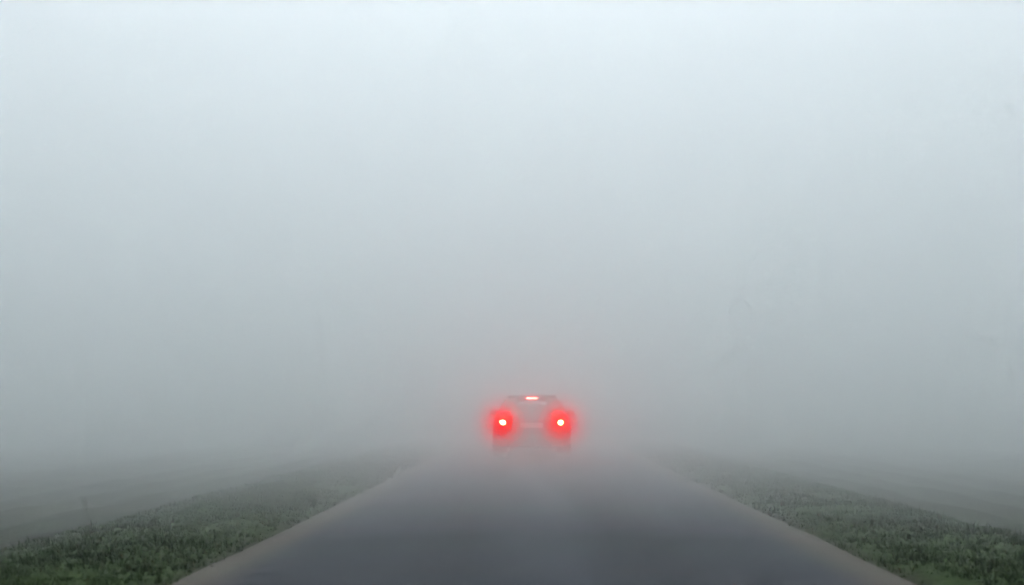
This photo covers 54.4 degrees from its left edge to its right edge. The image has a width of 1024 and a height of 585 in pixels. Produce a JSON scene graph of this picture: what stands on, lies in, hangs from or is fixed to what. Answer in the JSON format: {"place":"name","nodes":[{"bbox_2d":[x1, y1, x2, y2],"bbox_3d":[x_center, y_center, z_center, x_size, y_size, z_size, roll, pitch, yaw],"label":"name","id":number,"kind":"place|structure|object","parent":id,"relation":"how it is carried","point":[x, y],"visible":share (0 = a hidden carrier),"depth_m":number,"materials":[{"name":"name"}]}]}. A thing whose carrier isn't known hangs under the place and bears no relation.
{"place":"outdoors","nodes":[
{"label":"outdoors","id":0,"kind":"place"},
{"bbox_2d":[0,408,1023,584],"bbox_3d":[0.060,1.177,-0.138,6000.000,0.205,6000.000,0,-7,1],"label":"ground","id":1,"kind":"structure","parent":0,"point":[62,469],"depth_m":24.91,"materials":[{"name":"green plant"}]},
{"bbox_2d":[0,439,1023,584],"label":"grass","id":2,"kind":"structure","parent":0,"point":[218,500],"depth_m":9.78,"materials":[{"name":"green plant"}]},
{"bbox_2d":[0,0,1023,407],"label":"sky","id":3,"kind":"structure","parent":0,"point":[204,203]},
{"bbox_2d":[171,424,915,584],"bbox_3d":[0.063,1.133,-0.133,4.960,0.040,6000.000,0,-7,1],"label":"road","id":4,"kind":"structure","parent":0,"point":[592,509],"depth_m":8.89,"materials":[{"name":"grey asphalt"}]},
{"bbox_2d":[490,393,573,455],"bbox_3d":[0.502,3.312,24.887,2.160,1.560,4.375,0,-7,1],"label":"car","id":5,"kind":"object","parent":4,"relation":"on","point":[531,421],"visible":0.99,"depth_m":22.82,"materials":[{"name":"grey paint"}]}
]}

